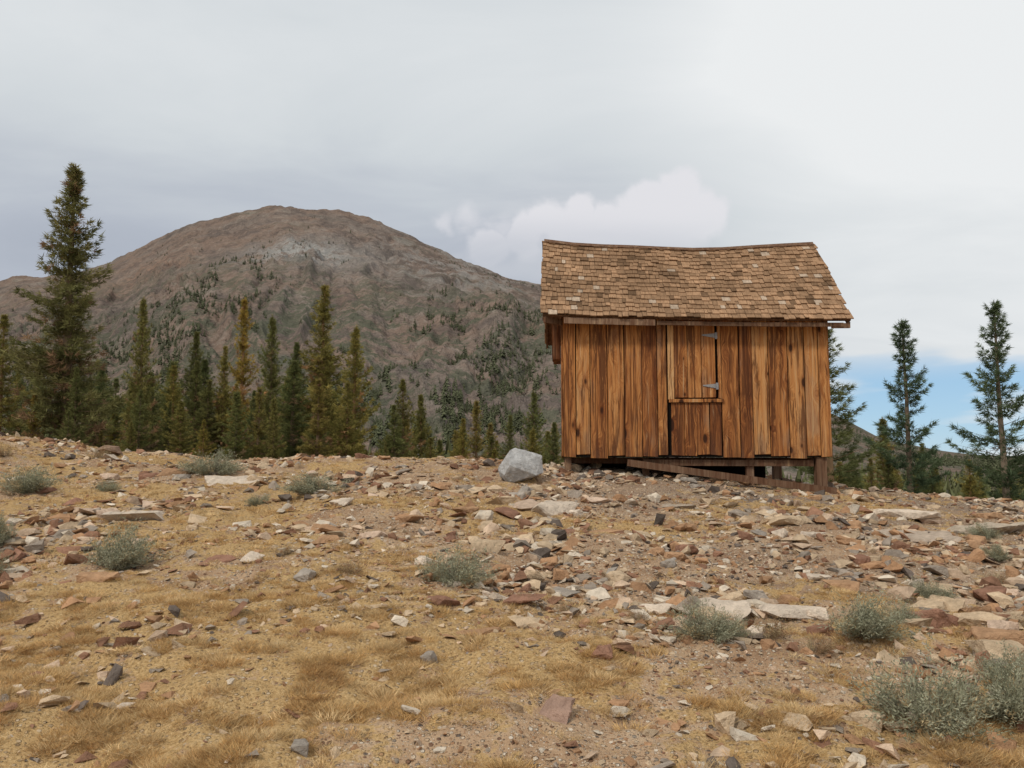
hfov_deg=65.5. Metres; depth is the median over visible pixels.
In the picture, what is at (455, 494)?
rock
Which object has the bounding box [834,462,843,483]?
pine tree
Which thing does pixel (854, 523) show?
rock
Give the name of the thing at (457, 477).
rock
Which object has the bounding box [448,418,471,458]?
pine tree
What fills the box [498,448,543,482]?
granite boulder
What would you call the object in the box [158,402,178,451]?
pine tree
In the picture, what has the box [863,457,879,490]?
pine tree
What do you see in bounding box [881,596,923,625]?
sagebrush
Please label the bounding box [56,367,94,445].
pine tree
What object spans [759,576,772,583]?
rock
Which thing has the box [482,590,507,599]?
rock
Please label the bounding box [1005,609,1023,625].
dry shrub
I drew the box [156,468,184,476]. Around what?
rock
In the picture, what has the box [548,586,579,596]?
rock
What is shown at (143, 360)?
pine tree
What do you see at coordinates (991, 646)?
rock
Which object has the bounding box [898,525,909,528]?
rock
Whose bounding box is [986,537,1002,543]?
rock
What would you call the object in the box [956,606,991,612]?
rock
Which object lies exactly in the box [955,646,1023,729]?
sagebrush
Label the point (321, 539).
rock
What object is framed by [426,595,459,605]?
rock
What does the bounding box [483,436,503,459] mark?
pine tree
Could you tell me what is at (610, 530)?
rock
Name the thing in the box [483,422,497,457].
pine tree
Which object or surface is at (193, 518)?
rock
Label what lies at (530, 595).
dry shrub
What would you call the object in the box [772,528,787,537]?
rock
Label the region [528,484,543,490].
rock
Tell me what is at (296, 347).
pine tree
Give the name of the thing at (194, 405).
pine tree
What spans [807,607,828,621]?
rock
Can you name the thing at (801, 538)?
rock
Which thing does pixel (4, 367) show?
pine tree
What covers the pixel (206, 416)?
pine tree
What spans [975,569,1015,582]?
dry shrub
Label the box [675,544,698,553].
rock
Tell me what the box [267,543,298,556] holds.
dry shrub
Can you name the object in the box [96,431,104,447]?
pine tree
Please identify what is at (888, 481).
pine tree
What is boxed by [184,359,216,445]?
pine tree
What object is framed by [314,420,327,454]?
pine tree
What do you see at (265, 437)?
pine tree
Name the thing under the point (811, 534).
rock
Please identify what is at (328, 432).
pine tree
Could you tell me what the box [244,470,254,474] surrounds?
rock
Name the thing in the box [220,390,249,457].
pine tree
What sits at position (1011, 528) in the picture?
rock
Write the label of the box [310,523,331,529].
rock
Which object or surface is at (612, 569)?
rock
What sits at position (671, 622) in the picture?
rock
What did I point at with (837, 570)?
rock
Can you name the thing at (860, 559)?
rock
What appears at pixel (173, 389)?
pine tree
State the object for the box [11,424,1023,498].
valley forest
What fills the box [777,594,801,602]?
rock
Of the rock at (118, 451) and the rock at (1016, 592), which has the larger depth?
the rock at (118, 451)
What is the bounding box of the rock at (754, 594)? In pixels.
[743,590,768,599]
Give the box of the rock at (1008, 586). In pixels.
[1001,584,1017,588]
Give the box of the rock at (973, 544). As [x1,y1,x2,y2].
[966,540,988,548]
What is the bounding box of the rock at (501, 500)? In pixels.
[484,496,517,504]
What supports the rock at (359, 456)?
on the ground at (492, 738)
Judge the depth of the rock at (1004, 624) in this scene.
5.06 m
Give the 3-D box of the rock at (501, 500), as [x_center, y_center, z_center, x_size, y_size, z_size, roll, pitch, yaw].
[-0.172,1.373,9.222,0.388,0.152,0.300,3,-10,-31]
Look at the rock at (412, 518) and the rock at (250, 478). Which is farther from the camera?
the rock at (250, 478)
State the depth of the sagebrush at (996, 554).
7.43 m
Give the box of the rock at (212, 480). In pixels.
[204,475,266,485]
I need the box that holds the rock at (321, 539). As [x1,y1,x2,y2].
[310,535,339,545]
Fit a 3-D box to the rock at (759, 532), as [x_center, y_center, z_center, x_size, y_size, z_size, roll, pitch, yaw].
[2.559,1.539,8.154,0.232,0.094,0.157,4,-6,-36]
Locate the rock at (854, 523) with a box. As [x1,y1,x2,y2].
[842,520,861,527]
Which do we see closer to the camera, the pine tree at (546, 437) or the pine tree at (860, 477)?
the pine tree at (860, 477)
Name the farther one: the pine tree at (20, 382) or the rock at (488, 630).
the pine tree at (20, 382)
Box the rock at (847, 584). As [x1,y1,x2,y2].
[822,579,859,592]
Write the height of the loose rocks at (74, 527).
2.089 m
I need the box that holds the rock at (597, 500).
[586,497,612,503]
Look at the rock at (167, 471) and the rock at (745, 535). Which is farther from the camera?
the rock at (167, 471)
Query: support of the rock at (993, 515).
on the ground at (492, 738)
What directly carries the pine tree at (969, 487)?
on the ground at (492, 738)
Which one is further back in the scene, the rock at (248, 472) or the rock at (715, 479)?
the rock at (715, 479)
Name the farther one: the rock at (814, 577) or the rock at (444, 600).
the rock at (814, 577)
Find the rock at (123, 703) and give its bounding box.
[116,702,134,709]
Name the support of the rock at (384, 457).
on the ground at (492, 738)
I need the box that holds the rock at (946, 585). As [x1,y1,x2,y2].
[929,583,952,591]
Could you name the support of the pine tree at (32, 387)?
on the ground at (492, 738)
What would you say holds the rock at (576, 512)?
on the ground at (492, 738)
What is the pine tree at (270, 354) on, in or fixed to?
on the ground at (492, 738)
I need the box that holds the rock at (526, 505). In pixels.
[508,499,558,510]
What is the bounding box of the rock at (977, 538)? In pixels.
[965,534,986,543]
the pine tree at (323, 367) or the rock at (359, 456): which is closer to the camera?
the rock at (359, 456)
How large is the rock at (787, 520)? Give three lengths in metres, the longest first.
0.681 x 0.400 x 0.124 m
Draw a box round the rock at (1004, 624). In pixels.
[987,620,1018,629]
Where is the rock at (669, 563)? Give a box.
[660,557,675,567]
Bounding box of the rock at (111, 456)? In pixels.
[101,454,118,459]
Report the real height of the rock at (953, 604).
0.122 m
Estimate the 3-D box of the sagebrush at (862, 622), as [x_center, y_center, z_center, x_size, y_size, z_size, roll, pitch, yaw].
[2.243,1.393,4.852,0.612,0.345,0.785,-5,-7,41]
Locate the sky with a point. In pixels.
(886, 137)
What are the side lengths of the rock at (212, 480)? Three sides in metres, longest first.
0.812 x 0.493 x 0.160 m
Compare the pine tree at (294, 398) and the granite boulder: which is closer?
the granite boulder
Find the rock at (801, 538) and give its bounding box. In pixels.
[781,534,809,543]
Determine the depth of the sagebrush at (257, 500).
9.06 m
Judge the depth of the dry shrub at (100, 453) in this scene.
12.92 m
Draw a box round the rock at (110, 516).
[101,510,164,521]
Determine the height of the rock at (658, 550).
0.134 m
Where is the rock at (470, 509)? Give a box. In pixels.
[452,506,478,513]
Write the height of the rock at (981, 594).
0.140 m
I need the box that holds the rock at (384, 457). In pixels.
[378,456,390,459]
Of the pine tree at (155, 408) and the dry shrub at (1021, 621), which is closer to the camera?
the dry shrub at (1021, 621)
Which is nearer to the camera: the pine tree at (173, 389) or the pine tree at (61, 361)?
the pine tree at (61, 361)
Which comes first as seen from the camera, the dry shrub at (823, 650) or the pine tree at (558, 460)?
the dry shrub at (823, 650)
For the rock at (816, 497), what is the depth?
10.90 m
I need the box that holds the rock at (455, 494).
[449,492,463,498]
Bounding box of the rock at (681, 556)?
[664,552,688,560]
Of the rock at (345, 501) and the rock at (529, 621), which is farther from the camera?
the rock at (345, 501)
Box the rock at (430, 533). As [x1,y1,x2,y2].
[417,531,435,535]
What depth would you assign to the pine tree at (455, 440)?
47.80 m
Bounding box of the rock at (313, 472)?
[306,470,318,476]
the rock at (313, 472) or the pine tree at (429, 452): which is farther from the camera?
the pine tree at (429, 452)
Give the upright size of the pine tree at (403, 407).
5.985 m
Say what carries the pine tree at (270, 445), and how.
on the ground at (492, 738)
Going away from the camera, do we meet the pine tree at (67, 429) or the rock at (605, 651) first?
the rock at (605, 651)
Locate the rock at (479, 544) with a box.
[469,539,505,553]
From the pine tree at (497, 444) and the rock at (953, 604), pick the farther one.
the pine tree at (497, 444)
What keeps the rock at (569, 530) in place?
on the ground at (492, 738)
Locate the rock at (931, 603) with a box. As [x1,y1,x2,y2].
[909,599,946,609]
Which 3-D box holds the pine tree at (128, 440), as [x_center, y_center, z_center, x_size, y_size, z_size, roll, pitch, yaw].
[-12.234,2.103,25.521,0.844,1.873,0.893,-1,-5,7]
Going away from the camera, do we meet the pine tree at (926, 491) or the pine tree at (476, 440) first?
the pine tree at (926, 491)
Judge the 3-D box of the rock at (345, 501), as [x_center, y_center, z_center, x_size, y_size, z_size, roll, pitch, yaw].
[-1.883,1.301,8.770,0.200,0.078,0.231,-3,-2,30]
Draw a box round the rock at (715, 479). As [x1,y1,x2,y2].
[709,478,722,481]
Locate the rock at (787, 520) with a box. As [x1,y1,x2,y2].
[766,515,812,525]
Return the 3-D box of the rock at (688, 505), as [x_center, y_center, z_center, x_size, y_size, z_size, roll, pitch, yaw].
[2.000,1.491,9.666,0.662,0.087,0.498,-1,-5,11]
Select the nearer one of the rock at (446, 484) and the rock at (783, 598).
the rock at (783, 598)
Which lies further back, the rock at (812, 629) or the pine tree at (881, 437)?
the pine tree at (881, 437)
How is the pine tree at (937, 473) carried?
on the ground at (492, 738)
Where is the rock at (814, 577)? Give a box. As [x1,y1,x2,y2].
[806,573,831,580]
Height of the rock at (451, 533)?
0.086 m
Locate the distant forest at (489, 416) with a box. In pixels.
[3,216,1022,484]
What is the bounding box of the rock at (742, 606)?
[699,597,750,619]
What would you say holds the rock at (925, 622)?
on the ground at (492, 738)
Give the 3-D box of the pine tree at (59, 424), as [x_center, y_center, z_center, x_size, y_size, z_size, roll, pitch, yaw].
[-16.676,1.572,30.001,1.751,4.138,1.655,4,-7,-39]
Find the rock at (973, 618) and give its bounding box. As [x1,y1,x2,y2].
[953,611,1006,625]
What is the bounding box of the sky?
[0,0,1023,455]
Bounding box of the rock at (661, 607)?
[639,603,671,613]
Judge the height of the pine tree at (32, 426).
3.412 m
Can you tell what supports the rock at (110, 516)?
on the ground at (492, 738)
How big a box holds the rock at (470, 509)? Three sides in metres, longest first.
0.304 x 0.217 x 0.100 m
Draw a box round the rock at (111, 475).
[100,473,120,478]
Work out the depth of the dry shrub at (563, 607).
5.20 m
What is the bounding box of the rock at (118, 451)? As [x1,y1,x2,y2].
[90,445,122,454]
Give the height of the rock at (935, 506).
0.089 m
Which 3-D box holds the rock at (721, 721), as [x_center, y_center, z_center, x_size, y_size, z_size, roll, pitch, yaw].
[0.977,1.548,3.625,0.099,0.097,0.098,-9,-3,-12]
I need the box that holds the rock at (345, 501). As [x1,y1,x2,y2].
[329,497,353,505]
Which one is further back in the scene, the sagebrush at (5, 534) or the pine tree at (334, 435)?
the pine tree at (334, 435)
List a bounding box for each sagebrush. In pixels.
[0,457,70,494]
[0,509,18,544]
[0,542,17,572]
[83,514,174,570]
[92,476,122,491]
[175,444,252,475]
[242,489,271,505]
[274,470,354,494]
[409,530,502,589]
[652,593,748,644]
[715,610,756,639]
[812,582,930,643]
[841,632,1023,748]
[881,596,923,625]
[905,572,959,598]
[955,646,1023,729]
[957,520,1003,539]
[969,638,1023,688]
[976,543,1012,561]
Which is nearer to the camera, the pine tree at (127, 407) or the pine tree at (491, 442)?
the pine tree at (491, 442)
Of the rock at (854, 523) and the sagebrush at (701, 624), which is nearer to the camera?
the sagebrush at (701, 624)
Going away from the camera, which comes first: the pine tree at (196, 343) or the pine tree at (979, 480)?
the pine tree at (196, 343)
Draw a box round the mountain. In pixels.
[0,205,1021,492]
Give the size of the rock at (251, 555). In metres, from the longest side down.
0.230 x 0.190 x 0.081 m
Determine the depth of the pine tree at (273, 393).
39.12 m
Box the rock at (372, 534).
[359,531,386,538]
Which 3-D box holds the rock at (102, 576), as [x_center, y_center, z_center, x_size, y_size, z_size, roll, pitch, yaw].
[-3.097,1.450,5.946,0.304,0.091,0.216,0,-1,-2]
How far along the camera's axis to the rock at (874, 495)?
11.69 m
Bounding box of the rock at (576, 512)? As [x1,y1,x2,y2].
[569,509,583,516]
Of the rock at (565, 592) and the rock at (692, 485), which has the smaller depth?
the rock at (565, 592)
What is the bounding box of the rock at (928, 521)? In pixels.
[919,519,941,523]
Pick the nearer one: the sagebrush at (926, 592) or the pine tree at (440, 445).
the sagebrush at (926, 592)
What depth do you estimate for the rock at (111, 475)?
11.14 m
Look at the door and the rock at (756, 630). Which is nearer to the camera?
the rock at (756, 630)
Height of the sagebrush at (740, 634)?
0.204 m
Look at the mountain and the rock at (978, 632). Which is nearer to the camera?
the rock at (978, 632)
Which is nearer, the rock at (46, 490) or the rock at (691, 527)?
the rock at (691, 527)
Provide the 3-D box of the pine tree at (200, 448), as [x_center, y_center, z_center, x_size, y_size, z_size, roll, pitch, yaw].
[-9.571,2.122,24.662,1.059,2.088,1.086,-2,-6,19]
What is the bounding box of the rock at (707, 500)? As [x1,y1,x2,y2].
[699,498,715,503]
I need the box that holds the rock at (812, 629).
[806,624,833,635]
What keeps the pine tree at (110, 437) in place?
on the ground at (492, 738)
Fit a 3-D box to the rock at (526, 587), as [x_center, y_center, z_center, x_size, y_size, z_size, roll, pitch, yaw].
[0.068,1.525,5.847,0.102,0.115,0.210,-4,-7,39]
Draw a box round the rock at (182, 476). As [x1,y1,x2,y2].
[172,474,191,480]
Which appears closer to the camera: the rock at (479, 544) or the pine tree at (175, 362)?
the rock at (479, 544)
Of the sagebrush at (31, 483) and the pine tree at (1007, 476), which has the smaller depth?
the sagebrush at (31, 483)
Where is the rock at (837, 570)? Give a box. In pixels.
[826,567,863,575]
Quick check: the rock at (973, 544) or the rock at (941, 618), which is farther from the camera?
the rock at (973, 544)
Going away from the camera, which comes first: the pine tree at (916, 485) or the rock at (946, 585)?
the rock at (946, 585)
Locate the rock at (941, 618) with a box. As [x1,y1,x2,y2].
[906,608,958,627]
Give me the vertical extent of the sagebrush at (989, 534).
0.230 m
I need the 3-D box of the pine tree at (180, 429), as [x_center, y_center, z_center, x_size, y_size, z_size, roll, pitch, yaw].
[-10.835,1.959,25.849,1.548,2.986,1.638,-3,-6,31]
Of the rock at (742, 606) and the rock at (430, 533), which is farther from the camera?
the rock at (430, 533)
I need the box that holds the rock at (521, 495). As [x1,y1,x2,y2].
[509,492,525,498]
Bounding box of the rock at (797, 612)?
[758,603,828,619]
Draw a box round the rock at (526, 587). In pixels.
[516,583,531,592]
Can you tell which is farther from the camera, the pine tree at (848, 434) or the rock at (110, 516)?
the pine tree at (848, 434)
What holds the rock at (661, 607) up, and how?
on the ground at (492, 738)
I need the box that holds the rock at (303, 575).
[293,568,315,581]
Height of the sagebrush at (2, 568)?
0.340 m
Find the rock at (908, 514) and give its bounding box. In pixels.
[871,509,940,519]
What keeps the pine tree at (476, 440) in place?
on the ground at (492, 738)
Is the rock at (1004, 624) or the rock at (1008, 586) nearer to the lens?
the rock at (1004, 624)
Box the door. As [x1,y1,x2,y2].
[671,325,721,455]
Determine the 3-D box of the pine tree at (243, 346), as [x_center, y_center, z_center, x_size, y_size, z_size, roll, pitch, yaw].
[-10.906,0.702,32.083,2.084,8.616,2.217,-1,-5,13]
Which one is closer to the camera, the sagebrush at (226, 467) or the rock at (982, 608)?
the rock at (982, 608)
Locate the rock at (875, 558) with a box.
[869,555,881,560]
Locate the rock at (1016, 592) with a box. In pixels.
[1006,588,1020,596]
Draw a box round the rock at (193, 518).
[187,513,206,524]
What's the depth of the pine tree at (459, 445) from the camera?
42.41 m
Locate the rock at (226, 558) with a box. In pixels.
[197,554,236,565]
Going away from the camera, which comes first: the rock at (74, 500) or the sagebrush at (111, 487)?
the rock at (74, 500)
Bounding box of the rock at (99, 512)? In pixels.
[96,508,119,518]
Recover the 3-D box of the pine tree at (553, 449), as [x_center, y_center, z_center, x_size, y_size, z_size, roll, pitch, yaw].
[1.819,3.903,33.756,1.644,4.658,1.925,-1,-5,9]
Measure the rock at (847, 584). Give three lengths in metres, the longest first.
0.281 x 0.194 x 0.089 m
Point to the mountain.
(388, 265)
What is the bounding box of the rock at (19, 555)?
[9,548,28,561]
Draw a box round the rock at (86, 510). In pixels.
[78,507,102,514]
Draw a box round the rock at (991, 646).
[963,639,1023,663]
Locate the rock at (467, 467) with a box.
[462,465,472,468]
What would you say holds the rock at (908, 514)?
on the ground at (492, 738)
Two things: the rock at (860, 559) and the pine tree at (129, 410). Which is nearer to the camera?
the rock at (860, 559)
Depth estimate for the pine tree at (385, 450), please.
24.34 m
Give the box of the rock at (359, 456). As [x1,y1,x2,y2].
[355,453,371,458]
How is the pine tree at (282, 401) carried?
on the ground at (492, 738)
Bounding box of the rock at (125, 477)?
[120,475,133,478]
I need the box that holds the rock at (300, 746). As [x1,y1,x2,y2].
[291,738,308,756]
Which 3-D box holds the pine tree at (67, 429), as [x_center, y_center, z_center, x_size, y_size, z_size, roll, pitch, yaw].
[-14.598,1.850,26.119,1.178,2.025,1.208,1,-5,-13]
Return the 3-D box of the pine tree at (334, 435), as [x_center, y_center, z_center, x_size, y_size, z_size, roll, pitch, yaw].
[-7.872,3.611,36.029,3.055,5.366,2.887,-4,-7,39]
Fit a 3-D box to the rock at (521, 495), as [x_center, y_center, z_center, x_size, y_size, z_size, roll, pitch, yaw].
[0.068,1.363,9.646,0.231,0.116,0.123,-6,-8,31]
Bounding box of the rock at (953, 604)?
[928,594,965,612]
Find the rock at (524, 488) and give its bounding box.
[518,485,532,491]
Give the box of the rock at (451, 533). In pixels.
[446,531,456,535]
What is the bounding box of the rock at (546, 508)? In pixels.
[531,500,579,516]
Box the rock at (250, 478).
[246,475,264,480]
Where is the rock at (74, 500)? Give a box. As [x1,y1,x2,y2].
[62,497,84,505]
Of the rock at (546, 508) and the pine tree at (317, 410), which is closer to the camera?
the rock at (546, 508)
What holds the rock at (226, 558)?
on the ground at (492, 738)
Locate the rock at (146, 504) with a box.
[142,500,154,508]
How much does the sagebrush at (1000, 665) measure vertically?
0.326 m
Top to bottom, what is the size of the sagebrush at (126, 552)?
0.483 m
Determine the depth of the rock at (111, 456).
12.90 m
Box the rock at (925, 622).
[897,618,932,627]
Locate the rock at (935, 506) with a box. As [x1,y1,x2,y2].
[925,504,940,508]
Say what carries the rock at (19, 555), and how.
on the ground at (492, 738)
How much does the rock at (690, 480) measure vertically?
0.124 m
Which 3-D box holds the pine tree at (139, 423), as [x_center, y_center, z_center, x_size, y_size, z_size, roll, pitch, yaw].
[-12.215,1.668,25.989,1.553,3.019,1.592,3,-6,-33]
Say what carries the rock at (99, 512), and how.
on the ground at (492, 738)
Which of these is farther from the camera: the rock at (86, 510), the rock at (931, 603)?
the rock at (86, 510)
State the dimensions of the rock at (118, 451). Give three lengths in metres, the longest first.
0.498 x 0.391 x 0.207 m
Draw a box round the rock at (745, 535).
[737,530,753,539]
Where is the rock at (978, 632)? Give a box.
[969,626,1023,645]
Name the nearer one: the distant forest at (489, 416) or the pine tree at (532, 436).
the pine tree at (532, 436)
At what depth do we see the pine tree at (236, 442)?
25.43 m
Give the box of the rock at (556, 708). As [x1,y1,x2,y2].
[539,694,575,724]
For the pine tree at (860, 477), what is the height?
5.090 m
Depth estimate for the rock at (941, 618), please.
5.23 m
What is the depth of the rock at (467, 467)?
11.76 m
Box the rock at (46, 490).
[35,487,56,493]
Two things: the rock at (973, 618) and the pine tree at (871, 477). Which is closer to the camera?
the rock at (973, 618)
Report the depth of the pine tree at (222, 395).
29.95 m
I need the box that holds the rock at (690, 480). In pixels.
[680,477,697,483]
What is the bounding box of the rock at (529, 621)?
[507,615,548,627]
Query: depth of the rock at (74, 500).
9.48 m
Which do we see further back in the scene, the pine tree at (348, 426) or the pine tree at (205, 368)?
the pine tree at (205, 368)
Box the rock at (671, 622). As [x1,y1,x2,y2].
[655,617,674,629]
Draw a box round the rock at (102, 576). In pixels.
[76,571,120,582]
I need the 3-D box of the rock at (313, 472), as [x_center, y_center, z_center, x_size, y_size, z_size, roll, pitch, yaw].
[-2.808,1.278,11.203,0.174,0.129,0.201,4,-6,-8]
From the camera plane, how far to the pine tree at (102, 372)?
40.07 m
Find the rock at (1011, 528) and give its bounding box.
[946,522,1023,533]
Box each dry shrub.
[0,441,16,456]
[76,446,114,458]
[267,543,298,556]
[331,555,369,575]
[518,590,538,603]
[550,599,585,616]
[625,607,650,621]
[745,610,796,639]
[792,631,856,655]
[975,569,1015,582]
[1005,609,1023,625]
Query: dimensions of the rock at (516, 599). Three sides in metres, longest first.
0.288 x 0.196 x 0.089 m
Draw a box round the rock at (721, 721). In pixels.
[714,711,735,734]
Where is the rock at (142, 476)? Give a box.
[138,474,154,479]
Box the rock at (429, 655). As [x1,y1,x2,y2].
[420,650,437,663]
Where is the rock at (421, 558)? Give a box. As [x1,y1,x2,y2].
[414,555,438,564]
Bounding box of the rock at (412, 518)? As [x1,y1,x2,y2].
[398,515,423,522]
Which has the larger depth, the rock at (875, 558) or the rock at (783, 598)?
the rock at (875, 558)
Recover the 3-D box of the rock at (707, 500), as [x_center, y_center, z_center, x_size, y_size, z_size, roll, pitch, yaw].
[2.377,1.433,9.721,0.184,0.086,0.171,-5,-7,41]
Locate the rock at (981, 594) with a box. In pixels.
[973,585,1006,602]
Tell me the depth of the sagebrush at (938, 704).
3.66 m
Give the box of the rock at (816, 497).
[804,495,821,499]
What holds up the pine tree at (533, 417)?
on the ground at (492, 738)
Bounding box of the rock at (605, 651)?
[591,644,612,660]
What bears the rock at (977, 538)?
on the ground at (492, 738)
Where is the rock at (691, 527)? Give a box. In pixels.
[677,524,696,531]
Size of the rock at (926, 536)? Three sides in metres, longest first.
0.871 x 0.490 x 0.120 m
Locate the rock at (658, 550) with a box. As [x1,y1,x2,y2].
[648,547,664,555]
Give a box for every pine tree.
[0,162,130,446]
[0,314,40,435]
[1,370,27,436]
[11,366,53,436]
[21,395,44,437]
[47,372,85,442]
[54,410,88,444]
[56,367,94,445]
[82,373,119,425]
[86,366,111,439]
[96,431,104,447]
[100,378,126,448]
[101,413,121,446]
[104,296,166,451]
[112,390,158,451]
[114,376,173,450]
[118,378,147,446]
[118,384,133,434]
[120,421,137,451]
[141,369,169,450]
[152,360,188,439]
[154,372,182,443]
[156,365,186,449]
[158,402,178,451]
[162,400,198,454]
[171,331,205,451]
[181,360,205,454]
[183,379,228,456]
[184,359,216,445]
[192,420,221,458]
[205,346,235,458]
[213,297,267,453]
[214,391,260,459]
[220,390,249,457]
[241,390,267,454]
[243,387,271,458]
[248,314,289,457]
[259,422,268,454]
[260,396,287,458]
[261,363,286,447]
[268,360,324,456]
[278,341,311,454]
[278,366,308,434]
[284,284,350,456]
[295,378,340,456]
[304,415,331,454]
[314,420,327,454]
[324,325,381,456]
[326,382,365,456]
[326,412,340,452]
[376,404,411,457]
[379,378,421,457]
[381,443,388,455]
[404,418,413,457]
[408,394,435,457]
[419,437,443,457]
[434,438,445,456]
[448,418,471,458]
[451,430,457,456]
[454,432,466,454]
[454,433,459,454]
[466,400,489,458]
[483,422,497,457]
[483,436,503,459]
[490,449,498,458]
[493,440,501,459]
[498,415,518,459]
[519,390,549,462]
[525,428,544,456]
[541,431,555,463]
[542,422,563,463]
[550,424,561,462]
[786,328,891,488]
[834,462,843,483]
[837,468,856,487]
[845,451,864,488]
[860,318,952,493]
[861,416,906,489]
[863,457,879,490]
[877,458,899,488]
[892,467,903,488]
[905,442,940,494]
[913,467,923,492]
[923,468,945,493]
[933,468,944,492]
[943,300,1023,500]
[953,459,985,497]
[955,481,973,496]
[969,468,990,498]
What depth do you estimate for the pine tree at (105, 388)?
47.91 m
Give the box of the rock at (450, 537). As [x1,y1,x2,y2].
[443,535,460,540]
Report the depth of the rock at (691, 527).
8.14 m
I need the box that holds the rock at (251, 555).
[240,551,264,562]
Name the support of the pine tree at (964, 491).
on the ground at (492, 738)
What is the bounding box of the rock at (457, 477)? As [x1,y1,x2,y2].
[452,475,463,480]
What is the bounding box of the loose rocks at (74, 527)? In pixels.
[0,431,1023,767]
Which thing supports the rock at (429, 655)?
on the ground at (492, 738)
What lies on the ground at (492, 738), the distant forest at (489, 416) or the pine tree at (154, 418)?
the pine tree at (154, 418)
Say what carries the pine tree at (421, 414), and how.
on the ground at (492, 738)
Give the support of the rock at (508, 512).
on the ground at (492, 738)
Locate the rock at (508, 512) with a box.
[494,506,519,518]
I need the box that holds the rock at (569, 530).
[563,529,575,533]
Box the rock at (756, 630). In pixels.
[739,625,765,639]
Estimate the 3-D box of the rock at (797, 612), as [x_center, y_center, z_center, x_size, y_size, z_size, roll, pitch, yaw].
[1.929,1.558,5.439,0.470,0.104,0.297,1,-1,-7]
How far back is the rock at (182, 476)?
11.07 m
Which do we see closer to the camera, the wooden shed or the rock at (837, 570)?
the rock at (837, 570)
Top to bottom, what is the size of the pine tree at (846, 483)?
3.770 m
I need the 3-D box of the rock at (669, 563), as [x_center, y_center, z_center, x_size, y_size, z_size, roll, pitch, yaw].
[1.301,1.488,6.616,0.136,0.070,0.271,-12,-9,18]
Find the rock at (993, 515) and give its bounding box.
[970,512,1004,519]
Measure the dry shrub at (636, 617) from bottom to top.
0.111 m
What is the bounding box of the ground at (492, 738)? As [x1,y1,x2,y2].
[0,436,1023,767]
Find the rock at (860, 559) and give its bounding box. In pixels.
[852,554,870,564]
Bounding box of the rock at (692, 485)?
[688,483,704,488]
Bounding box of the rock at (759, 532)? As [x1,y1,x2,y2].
[751,529,765,535]
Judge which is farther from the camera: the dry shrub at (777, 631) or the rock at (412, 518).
the rock at (412, 518)
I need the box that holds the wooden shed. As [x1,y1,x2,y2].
[540,239,853,493]
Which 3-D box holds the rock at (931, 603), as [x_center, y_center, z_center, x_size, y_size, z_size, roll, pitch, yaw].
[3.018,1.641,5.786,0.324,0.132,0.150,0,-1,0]
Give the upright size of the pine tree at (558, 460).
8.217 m
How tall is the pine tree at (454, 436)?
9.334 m
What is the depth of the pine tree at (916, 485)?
39.23 m
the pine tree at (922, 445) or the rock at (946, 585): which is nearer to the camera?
the rock at (946, 585)
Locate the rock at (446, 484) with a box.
[438,482,453,486]
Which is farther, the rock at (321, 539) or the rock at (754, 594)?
the rock at (321, 539)
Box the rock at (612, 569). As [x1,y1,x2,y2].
[606,567,617,573]
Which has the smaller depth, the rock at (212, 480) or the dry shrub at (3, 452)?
the rock at (212, 480)
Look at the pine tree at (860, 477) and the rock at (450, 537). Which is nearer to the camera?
the rock at (450, 537)
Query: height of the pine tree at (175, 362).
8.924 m
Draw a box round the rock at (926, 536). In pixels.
[872,529,960,542]
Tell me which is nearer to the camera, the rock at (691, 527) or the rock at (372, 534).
the rock at (372, 534)
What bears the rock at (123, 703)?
on the ground at (492, 738)
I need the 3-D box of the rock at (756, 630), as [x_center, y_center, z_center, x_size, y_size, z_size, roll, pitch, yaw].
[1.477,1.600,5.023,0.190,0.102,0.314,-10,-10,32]
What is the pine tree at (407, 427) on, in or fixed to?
on the ground at (492, 738)
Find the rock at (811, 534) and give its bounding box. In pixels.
[800,531,825,536]
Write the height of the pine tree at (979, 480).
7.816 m
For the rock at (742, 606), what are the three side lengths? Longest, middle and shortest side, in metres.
0.447 x 0.294 x 0.122 m
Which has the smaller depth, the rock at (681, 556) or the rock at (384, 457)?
the rock at (681, 556)
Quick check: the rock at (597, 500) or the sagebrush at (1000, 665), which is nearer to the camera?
the sagebrush at (1000, 665)
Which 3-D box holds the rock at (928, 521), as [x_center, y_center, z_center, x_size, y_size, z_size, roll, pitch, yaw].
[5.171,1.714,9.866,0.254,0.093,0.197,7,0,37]
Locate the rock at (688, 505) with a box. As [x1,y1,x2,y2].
[662,503,695,508]
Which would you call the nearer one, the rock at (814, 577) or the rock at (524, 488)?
the rock at (814, 577)
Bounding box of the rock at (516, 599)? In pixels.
[503,594,546,605]
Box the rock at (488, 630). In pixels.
[456,627,501,635]
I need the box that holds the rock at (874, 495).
[870,492,879,498]
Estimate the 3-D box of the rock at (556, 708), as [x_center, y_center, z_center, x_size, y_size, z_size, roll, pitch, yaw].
[0.201,1.530,3.727,0.196,0.111,0.153,-3,3,32]
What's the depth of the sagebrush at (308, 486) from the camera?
9.59 m
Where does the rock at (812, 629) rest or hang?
on the ground at (492, 738)
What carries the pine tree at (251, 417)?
on the ground at (492, 738)
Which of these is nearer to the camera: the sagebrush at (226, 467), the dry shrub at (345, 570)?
the dry shrub at (345, 570)
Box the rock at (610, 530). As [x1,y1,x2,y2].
[590,528,624,532]
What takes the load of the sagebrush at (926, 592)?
on the ground at (492, 738)

